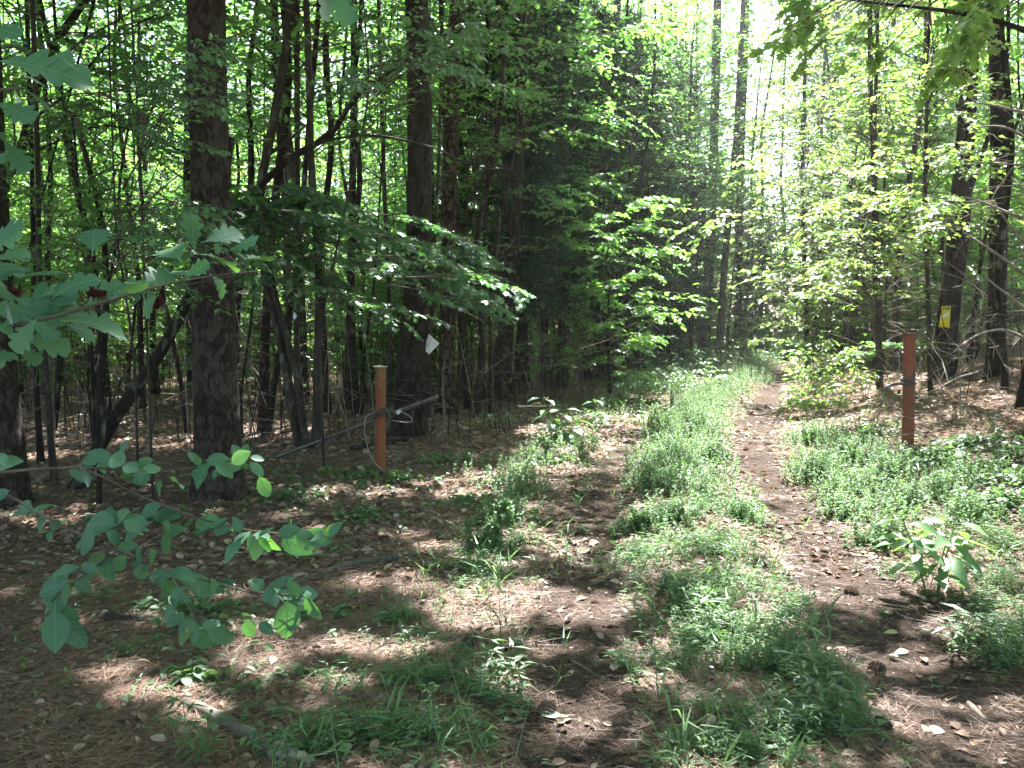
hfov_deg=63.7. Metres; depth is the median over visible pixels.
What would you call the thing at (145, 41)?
thin tree
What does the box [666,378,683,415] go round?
feathery plume
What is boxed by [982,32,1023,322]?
thin tree
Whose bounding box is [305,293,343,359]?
bush
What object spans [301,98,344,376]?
thin tree
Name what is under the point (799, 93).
tall tree
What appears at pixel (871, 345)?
bush
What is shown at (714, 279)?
bush
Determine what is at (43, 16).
thin tree
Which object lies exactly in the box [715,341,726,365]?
leafy weed
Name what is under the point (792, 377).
tall weed
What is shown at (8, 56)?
thin tree
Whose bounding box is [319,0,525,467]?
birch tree
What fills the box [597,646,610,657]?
pine cone
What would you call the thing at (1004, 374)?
young tree
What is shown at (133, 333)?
thin tree
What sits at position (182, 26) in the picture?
tall tree
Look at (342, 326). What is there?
bush
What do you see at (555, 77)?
tall tree
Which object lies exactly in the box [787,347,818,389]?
tall weed
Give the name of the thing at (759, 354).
leafy weed
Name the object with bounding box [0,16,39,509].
pine tree
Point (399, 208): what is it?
understory tree
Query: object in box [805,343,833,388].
tall weed
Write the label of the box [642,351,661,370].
leafy weed
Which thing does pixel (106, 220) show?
understory tree
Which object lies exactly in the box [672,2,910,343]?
understory tree
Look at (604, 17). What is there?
cedar tree
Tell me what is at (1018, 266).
bush
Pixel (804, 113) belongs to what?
beech sapling
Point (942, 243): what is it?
thin tree
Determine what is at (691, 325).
thin tree
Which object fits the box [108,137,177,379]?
thin tree
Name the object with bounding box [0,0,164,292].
understory tree
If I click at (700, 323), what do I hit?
bush
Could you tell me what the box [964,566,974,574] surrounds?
pine cone
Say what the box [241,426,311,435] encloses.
fence wire
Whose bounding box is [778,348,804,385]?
tall weed
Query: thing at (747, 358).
leafy weed
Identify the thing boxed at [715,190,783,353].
cedar tree
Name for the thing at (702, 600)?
lance leaved plant
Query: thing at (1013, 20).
thin tree
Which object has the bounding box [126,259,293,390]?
bush
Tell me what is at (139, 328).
thin tree
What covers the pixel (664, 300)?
thin tree
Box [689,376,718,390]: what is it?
leafy weed
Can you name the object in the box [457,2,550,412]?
thin tree
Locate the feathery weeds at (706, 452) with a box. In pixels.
[270,348,1023,767]
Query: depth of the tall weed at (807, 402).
12.64 m
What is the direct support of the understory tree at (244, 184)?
on the ground
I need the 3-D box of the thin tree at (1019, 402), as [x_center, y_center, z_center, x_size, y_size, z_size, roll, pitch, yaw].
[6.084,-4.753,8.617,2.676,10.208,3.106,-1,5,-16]
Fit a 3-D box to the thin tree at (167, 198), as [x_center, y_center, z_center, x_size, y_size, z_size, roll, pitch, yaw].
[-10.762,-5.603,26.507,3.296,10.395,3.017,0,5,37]
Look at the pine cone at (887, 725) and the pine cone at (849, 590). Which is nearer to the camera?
the pine cone at (887, 725)
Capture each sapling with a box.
[52,0,95,443]
[96,398,107,504]
[746,6,895,370]
[789,9,957,389]
[844,0,1023,393]
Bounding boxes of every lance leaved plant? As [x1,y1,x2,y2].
[148,698,233,766]
[284,703,361,751]
[465,636,534,686]
[681,593,739,629]
[775,649,869,698]
[789,666,869,720]
[925,603,1004,650]
[954,611,1023,663]
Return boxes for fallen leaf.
[884,629,897,633]
[894,648,907,653]
[928,725,944,733]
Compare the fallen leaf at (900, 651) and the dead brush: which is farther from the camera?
the dead brush
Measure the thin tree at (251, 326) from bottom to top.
6.033 m
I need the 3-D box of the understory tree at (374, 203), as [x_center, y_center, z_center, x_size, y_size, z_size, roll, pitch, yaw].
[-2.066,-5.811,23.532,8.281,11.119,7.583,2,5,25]
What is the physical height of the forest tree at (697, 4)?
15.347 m
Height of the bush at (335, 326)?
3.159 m
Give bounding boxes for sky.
[1,0,1023,282]
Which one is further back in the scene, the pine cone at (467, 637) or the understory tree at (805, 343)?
the understory tree at (805, 343)
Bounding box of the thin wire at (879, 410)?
[871,389,886,440]
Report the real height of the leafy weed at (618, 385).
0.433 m
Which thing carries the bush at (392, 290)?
on the ground
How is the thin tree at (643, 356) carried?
on the ground
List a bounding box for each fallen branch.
[104,613,152,621]
[350,436,408,450]
[504,625,534,650]
[568,658,607,680]
[696,715,716,743]
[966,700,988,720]
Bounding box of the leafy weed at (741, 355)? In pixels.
[736,350,751,365]
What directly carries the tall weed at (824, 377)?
on the ground
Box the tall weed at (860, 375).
[845,367,883,398]
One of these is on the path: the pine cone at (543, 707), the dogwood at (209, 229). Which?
the pine cone at (543, 707)
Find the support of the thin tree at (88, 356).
on the ground
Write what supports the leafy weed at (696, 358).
on the ground
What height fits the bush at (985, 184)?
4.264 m
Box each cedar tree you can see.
[388,0,631,391]
[432,0,614,389]
[463,0,627,389]
[537,0,683,380]
[572,36,695,370]
[575,20,727,368]
[576,0,698,375]
[641,44,730,349]
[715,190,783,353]
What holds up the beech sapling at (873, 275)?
on the ground
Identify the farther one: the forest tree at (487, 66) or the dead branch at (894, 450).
the forest tree at (487, 66)
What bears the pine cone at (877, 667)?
on the path
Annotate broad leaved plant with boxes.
[527,397,592,446]
[579,399,616,427]
[623,411,647,422]
[870,517,997,595]
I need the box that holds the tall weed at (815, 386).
[796,367,830,406]
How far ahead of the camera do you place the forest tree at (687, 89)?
36.45 m
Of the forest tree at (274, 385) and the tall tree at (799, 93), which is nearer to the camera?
the forest tree at (274, 385)
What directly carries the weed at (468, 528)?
on the ground
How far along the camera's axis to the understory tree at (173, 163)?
30.27 m
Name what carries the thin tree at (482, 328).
on the ground
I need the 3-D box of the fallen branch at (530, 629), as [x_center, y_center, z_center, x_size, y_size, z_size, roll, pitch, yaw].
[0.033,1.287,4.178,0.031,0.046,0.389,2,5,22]
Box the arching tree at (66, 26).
[0,0,255,289]
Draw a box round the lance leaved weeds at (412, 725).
[0,355,1023,767]
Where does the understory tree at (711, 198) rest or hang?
on the ground
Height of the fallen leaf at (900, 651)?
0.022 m
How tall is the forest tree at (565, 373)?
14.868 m
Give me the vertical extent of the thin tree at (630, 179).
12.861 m
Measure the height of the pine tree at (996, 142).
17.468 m
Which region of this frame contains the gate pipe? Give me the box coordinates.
[276,395,438,458]
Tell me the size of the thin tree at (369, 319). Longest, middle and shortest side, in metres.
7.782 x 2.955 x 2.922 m
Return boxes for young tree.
[815,9,936,387]
[937,0,1023,392]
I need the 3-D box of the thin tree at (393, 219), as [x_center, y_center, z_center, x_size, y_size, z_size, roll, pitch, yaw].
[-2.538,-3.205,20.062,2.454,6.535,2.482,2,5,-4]
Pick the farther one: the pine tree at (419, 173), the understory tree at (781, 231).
the understory tree at (781, 231)
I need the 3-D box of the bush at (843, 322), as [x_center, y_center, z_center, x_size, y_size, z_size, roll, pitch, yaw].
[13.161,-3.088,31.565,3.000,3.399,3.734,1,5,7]
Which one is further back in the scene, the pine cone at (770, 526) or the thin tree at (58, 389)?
the thin tree at (58, 389)
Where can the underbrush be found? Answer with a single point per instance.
(250, 392)
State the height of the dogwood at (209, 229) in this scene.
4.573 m
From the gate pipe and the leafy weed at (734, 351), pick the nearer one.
the gate pipe
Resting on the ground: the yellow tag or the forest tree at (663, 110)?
the forest tree at (663, 110)
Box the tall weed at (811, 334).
[803,333,817,361]
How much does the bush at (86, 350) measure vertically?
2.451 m
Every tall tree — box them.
[5,0,467,401]
[48,0,132,153]
[85,0,318,191]
[257,0,350,185]
[257,0,646,382]
[768,0,866,334]
[768,0,889,327]
[794,2,1020,235]
[886,29,1023,185]
[956,106,1023,330]
[974,0,1023,166]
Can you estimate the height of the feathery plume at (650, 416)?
0.642 m
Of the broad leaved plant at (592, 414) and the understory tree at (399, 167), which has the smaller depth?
the broad leaved plant at (592, 414)
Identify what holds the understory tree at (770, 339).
on the ground
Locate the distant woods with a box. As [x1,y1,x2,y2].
[0,0,1023,364]
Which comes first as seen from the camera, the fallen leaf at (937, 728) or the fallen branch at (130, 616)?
the fallen leaf at (937, 728)
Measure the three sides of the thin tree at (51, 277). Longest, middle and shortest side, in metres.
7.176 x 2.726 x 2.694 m
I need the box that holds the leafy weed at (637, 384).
[625,371,648,390]
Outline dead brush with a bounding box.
[786,33,1023,441]
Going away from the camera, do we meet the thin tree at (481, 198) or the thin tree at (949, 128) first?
the thin tree at (481, 198)
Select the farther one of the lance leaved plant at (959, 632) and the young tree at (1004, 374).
the young tree at (1004, 374)
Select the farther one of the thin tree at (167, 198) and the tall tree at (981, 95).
the tall tree at (981, 95)
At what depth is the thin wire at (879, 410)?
8.61 m
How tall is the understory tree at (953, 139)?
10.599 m
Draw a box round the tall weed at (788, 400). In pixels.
[777,385,806,418]
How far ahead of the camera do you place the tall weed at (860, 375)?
13.66 m
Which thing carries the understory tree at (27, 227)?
on the ground
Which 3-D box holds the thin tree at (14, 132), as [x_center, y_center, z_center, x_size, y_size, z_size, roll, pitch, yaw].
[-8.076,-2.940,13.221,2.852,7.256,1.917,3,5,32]
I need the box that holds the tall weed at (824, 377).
[812,364,839,399]
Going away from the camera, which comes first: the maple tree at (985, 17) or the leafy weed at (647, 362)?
the maple tree at (985, 17)
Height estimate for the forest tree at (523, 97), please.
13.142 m
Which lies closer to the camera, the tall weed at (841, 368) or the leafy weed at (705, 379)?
the tall weed at (841, 368)
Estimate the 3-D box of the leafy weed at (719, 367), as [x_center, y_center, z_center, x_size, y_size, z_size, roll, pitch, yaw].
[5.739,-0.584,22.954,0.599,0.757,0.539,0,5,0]
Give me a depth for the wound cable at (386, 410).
8.21 m
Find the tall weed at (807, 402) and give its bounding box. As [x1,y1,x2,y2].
[789,384,831,418]
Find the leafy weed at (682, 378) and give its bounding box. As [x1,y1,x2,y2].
[677,369,703,392]
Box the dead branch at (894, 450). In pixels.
[881,431,927,461]
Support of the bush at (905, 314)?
on the ground
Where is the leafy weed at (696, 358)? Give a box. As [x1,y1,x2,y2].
[686,349,705,372]
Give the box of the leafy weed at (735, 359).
[726,352,743,374]
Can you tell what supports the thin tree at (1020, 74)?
on the ground
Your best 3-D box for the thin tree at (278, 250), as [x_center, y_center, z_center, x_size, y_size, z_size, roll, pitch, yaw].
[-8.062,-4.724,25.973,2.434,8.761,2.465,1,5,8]
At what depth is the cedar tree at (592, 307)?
18.25 m
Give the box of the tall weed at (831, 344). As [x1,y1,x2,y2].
[819,338,838,377]
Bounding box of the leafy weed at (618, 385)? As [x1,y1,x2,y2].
[607,381,635,401]
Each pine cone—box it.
[423,562,432,571]
[462,633,476,647]
[536,700,556,717]
[570,481,577,488]
[591,489,598,495]
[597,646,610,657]
[639,633,653,648]
[764,523,774,530]
[844,586,858,594]
[867,660,886,675]
[873,715,892,732]
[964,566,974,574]
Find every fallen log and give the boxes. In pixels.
[179,697,279,763]
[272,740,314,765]
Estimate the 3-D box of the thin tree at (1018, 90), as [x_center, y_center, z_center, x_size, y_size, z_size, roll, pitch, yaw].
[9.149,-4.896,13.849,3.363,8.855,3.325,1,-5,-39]
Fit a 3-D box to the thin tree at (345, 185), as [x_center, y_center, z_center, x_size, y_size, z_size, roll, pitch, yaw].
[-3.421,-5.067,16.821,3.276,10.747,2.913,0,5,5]
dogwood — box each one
[105,0,315,488]
[117,0,267,497]
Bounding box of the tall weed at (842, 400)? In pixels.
[820,382,856,415]
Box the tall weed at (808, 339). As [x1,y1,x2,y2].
[798,336,818,374]
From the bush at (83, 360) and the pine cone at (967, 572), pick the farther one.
the bush at (83, 360)
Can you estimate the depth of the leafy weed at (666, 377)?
17.01 m
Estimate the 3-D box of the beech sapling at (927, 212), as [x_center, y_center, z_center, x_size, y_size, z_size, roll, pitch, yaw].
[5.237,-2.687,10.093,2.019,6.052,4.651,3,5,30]
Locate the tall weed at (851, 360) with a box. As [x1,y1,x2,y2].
[839,344,865,389]
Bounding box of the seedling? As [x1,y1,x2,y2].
[476,410,520,426]
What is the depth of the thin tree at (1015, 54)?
12.56 m
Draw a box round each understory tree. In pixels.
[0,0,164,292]
[0,1,190,395]
[1,0,312,394]
[3,0,375,397]
[3,50,150,364]
[3,66,91,335]
[5,39,151,283]
[6,9,232,373]
[6,72,183,376]
[10,98,181,387]
[59,78,238,324]
[116,160,182,354]
[130,95,346,374]
[173,146,280,312]
[234,154,281,355]
[256,120,392,335]
[276,136,402,361]
[293,1,490,370]
[326,93,437,277]
[328,17,582,373]
[328,103,438,344]
[332,139,437,344]
[337,0,659,358]
[338,80,516,349]
[472,116,532,354]
[558,0,759,369]
[609,0,816,356]
[643,0,831,348]
[652,132,821,357]
[655,0,1023,367]
[663,0,881,350]
[666,0,1023,371]
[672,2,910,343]
[673,15,856,350]
[675,0,1017,353]
[686,0,987,355]
[706,114,902,351]
[740,75,973,369]
[749,80,1009,355]
[756,66,982,362]
[762,17,988,365]
[893,63,1020,284]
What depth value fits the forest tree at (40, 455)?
9.14 m
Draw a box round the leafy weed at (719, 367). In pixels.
[708,349,727,375]
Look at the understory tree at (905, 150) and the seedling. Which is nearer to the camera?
the seedling
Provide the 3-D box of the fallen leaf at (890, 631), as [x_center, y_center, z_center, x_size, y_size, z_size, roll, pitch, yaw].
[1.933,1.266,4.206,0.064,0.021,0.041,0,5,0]
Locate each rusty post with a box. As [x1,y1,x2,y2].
[373,366,387,475]
[901,333,916,446]
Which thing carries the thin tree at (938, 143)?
on the ground
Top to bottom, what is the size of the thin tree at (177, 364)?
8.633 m
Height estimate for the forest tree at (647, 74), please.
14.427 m
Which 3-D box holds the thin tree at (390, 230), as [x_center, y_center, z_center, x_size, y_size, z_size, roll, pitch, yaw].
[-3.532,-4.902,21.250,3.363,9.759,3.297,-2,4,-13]
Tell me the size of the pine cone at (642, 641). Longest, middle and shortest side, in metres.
0.090 x 0.074 x 0.074 m
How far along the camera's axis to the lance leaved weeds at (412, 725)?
3.75 m
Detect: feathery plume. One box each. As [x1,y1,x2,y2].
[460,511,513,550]
[538,433,563,457]
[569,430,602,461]
[638,395,660,441]
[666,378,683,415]
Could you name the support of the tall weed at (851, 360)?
on the ground
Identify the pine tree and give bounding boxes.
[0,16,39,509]
[117,0,308,504]
[278,0,559,437]
[345,0,706,400]
[400,0,505,414]
[888,0,1021,379]
[905,10,1023,379]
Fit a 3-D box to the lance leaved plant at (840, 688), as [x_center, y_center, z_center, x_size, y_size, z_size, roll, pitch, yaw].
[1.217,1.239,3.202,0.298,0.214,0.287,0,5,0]
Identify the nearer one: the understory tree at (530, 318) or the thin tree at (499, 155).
the thin tree at (499, 155)
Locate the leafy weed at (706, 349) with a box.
[698,341,712,360]
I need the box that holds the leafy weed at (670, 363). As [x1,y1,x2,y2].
[660,352,681,373]
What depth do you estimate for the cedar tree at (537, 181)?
16.48 m
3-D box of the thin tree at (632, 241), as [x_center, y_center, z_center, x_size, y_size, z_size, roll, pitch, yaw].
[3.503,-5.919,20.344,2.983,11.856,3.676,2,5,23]
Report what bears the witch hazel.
on the ground
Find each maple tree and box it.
[182,0,539,448]
[741,0,1023,111]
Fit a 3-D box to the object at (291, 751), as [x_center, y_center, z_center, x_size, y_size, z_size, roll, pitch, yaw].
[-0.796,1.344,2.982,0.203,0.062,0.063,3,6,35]
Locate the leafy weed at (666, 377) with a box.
[651,368,677,391]
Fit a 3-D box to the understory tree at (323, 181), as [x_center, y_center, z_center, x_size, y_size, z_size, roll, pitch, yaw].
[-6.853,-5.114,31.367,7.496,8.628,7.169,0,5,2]
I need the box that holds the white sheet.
[426,334,438,353]
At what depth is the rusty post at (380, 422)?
8.24 m
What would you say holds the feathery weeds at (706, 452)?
on the ground
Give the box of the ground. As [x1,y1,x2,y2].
[0,268,1023,767]
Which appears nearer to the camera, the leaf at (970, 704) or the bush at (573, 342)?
the leaf at (970, 704)
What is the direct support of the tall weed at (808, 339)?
on the ground
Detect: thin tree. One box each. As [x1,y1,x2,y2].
[1,0,64,373]
[5,0,176,415]
[6,0,137,429]
[6,3,39,365]
[7,163,41,215]
[10,0,111,395]
[10,0,186,412]
[13,7,151,434]
[14,257,109,394]
[22,0,246,434]
[24,83,101,394]
[29,8,189,408]
[57,6,174,392]
[108,41,178,378]
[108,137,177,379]
[112,9,167,103]
[124,0,328,423]
[127,11,356,437]
[130,21,286,376]
[137,13,231,384]
[154,50,184,369]
[168,0,406,430]
[183,17,319,393]
[188,1,338,405]
[227,4,293,386]
[227,35,316,354]
[234,92,304,362]
[237,22,437,413]
[270,46,342,320]
[292,0,471,415]
[300,31,398,383]
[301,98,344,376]
[302,1,407,392]
[309,0,456,412]
[309,127,378,371]
[321,129,381,275]
[328,0,502,355]
[328,23,403,337]
[332,2,496,365]
[337,82,407,352]
[363,0,508,410]
[367,5,546,404]
[370,114,403,384]
[381,15,476,368]
[401,0,561,418]
[440,90,526,357]
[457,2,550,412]
[470,171,513,375]
[549,242,609,384]
[578,1,683,352]
[578,19,685,386]
[583,0,709,370]
[586,44,697,373]
[594,0,706,379]
[612,11,689,369]
[684,0,749,353]
[844,0,969,327]
[868,5,950,341]
[890,0,987,237]
[903,0,1014,335]
[903,0,1023,352]
[929,9,1023,409]
[930,10,1015,322]
[933,89,1023,362]
[944,13,1022,189]
[971,0,1023,296]
[981,49,1023,300]
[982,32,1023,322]
[1010,30,1023,184]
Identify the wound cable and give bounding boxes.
[364,407,412,473]
[889,349,916,385]
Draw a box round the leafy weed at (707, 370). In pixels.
[695,358,717,379]
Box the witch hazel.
[0,440,342,652]
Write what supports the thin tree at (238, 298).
on the ground
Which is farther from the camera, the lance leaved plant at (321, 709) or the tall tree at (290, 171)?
the tall tree at (290, 171)
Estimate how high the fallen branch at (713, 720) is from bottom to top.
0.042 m
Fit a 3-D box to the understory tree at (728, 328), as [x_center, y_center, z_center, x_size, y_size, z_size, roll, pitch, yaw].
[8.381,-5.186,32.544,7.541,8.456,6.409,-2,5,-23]
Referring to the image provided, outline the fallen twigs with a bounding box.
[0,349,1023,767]
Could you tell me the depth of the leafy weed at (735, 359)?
22.12 m
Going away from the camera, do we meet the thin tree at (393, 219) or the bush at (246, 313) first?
the thin tree at (393, 219)
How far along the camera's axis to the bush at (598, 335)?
21.41 m
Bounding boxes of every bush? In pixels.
[14,239,116,407]
[17,294,133,391]
[54,325,128,374]
[64,276,173,376]
[119,261,260,379]
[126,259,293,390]
[145,310,186,367]
[189,281,345,397]
[240,274,314,358]
[273,306,336,361]
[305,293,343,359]
[306,274,396,368]
[307,226,477,395]
[312,288,383,359]
[329,223,478,384]
[330,257,397,363]
[342,273,439,361]
[456,300,516,364]
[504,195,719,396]
[530,315,601,370]
[532,218,670,377]
[651,264,749,349]
[653,305,701,351]
[671,279,736,351]
[803,192,986,375]
[810,259,883,340]
[839,275,903,343]
[848,243,923,326]
[888,185,1023,346]
[900,173,1023,325]
[911,179,1023,328]
[1014,245,1023,294]
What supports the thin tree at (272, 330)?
on the ground
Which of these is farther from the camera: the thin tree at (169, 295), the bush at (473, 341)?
the bush at (473, 341)
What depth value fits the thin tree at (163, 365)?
21.16 m
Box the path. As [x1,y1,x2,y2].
[483,344,1023,767]
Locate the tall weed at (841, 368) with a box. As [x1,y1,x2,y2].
[825,350,863,393]
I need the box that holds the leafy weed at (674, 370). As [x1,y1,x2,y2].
[663,363,686,380]
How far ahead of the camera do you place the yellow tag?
13.46 m
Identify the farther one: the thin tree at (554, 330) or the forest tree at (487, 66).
the thin tree at (554, 330)
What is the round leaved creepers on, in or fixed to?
on the ground
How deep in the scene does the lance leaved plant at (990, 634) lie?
3.87 m
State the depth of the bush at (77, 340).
15.65 m
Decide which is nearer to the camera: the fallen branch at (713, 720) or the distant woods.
the fallen branch at (713, 720)
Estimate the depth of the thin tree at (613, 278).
19.34 m
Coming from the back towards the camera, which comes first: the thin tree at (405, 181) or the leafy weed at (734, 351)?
the leafy weed at (734, 351)
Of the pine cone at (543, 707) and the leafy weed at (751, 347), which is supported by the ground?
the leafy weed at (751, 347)
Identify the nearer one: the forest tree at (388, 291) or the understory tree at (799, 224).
the forest tree at (388, 291)
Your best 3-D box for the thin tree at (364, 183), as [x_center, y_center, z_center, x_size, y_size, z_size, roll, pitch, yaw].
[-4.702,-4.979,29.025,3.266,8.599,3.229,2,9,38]
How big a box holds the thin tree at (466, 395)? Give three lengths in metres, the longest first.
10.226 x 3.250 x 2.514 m
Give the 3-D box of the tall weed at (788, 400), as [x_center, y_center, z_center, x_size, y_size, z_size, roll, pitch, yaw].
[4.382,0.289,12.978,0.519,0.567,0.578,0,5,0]
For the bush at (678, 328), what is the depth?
33.70 m
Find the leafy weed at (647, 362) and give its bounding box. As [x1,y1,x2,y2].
[633,359,657,374]
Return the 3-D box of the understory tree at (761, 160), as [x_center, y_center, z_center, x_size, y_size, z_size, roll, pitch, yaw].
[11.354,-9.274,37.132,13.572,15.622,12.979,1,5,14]
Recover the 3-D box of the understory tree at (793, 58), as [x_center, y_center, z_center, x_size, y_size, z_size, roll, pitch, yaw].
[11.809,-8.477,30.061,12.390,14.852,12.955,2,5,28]
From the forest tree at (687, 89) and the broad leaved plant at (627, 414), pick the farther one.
the forest tree at (687, 89)
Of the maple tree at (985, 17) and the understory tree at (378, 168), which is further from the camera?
the understory tree at (378, 168)
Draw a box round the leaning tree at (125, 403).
[0,51,271,490]
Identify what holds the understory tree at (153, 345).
on the ground
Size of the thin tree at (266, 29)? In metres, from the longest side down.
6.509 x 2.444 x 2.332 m
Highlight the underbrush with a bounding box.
[12,172,1023,445]
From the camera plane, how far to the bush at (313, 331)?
25.95 m
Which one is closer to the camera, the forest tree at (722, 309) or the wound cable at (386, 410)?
the wound cable at (386, 410)
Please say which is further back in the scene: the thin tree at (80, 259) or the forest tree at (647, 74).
the forest tree at (647, 74)
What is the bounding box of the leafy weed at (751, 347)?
[740,339,757,356]
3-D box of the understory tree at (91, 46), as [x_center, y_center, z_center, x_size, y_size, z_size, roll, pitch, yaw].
[-11.031,-5.259,23.711,7.557,10.147,6.899,1,5,12]
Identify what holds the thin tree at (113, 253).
on the ground
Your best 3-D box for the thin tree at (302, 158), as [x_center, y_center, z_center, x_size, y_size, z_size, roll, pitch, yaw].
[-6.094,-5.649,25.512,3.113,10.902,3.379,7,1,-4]
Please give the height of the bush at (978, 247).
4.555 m
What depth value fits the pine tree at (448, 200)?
13.39 m
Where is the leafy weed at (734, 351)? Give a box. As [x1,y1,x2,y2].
[729,344,740,357]
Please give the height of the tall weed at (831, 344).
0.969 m
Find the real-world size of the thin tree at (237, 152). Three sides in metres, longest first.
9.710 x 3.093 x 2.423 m
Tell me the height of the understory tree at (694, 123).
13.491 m
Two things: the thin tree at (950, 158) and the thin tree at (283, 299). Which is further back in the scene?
the thin tree at (950, 158)
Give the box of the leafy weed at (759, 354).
[752,349,769,361]
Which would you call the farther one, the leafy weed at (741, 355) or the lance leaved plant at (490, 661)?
the leafy weed at (741, 355)
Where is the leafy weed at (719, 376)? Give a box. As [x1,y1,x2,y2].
[709,369,733,388]
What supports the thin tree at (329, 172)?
on the ground
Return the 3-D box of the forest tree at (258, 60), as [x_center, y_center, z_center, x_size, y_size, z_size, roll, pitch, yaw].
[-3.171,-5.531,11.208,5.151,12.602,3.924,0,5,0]
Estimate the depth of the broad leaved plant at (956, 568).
4.60 m
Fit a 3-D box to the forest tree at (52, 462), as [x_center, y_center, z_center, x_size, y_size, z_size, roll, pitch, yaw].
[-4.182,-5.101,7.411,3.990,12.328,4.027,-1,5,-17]
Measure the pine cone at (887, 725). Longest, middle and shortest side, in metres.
0.079 x 0.065 x 0.065 m
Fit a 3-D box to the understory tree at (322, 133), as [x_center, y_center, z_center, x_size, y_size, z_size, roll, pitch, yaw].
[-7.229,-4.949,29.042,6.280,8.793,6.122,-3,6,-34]
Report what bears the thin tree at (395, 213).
on the ground
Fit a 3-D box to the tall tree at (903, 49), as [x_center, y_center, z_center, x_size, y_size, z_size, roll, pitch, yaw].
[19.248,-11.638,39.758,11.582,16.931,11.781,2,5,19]
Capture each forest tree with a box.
[0,0,263,464]
[0,0,286,484]
[129,0,473,427]
[151,0,449,449]
[162,0,496,434]
[227,0,475,408]
[253,0,514,403]
[322,0,624,419]
[324,0,604,365]
[377,0,598,402]
[432,0,650,392]
[469,0,672,387]
[569,2,697,346]
[577,0,700,377]
[581,0,713,369]
[608,0,720,368]
[643,0,727,356]
[657,26,726,347]
[663,0,778,357]
[672,3,744,319]
[680,0,816,362]
[689,1,799,356]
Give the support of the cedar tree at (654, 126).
on the ground
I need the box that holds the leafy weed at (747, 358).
[741,350,763,369]
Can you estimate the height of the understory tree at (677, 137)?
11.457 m
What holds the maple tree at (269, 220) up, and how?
on the ground
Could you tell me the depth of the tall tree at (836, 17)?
34.52 m
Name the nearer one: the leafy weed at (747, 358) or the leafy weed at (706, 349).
the leafy weed at (747, 358)
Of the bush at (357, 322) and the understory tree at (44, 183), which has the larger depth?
the bush at (357, 322)
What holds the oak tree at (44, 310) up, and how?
on the ground
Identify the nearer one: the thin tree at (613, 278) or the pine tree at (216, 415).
the pine tree at (216, 415)
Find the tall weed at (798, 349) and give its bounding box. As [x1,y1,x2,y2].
[792,334,803,364]
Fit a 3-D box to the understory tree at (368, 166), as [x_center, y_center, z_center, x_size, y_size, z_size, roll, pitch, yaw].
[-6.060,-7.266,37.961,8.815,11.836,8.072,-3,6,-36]
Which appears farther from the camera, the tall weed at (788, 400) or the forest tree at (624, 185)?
the forest tree at (624, 185)
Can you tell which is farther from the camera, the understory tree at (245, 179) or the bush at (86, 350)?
the understory tree at (245, 179)
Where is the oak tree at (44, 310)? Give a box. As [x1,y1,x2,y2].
[0,0,358,368]
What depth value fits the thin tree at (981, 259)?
15.07 m
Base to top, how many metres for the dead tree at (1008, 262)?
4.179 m
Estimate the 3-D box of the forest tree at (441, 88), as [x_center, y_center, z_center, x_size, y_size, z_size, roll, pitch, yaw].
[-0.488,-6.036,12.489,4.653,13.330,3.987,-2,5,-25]
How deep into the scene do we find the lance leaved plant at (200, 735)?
2.98 m
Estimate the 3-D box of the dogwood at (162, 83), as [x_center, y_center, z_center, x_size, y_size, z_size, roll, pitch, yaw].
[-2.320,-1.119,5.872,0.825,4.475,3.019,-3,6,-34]
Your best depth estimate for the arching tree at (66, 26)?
8.97 m
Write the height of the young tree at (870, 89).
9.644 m
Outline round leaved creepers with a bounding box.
[0,346,1023,767]
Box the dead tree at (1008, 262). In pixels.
[953,102,1023,351]
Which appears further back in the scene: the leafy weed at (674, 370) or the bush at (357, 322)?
the bush at (357, 322)
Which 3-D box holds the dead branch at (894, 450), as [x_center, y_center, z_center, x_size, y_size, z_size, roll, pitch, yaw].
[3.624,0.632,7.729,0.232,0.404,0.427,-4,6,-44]
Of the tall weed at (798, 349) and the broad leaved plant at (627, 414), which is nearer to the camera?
the broad leaved plant at (627, 414)
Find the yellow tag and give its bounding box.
[939,306,950,327]
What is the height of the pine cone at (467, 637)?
0.074 m
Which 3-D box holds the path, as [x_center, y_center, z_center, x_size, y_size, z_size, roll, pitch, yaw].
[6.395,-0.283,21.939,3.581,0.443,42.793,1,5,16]
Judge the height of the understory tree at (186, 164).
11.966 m
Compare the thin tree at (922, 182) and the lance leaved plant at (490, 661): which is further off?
the thin tree at (922, 182)
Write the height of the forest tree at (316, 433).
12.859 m
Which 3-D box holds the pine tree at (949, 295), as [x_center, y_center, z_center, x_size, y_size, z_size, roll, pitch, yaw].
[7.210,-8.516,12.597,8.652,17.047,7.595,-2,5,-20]
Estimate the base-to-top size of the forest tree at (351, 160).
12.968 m
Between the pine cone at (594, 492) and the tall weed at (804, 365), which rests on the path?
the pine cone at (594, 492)
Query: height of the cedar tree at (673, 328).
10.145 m
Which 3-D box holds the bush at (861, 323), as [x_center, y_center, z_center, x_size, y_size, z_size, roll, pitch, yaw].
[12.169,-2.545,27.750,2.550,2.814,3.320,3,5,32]
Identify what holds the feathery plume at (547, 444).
on the ground
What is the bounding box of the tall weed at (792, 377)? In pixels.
[779,361,806,402]

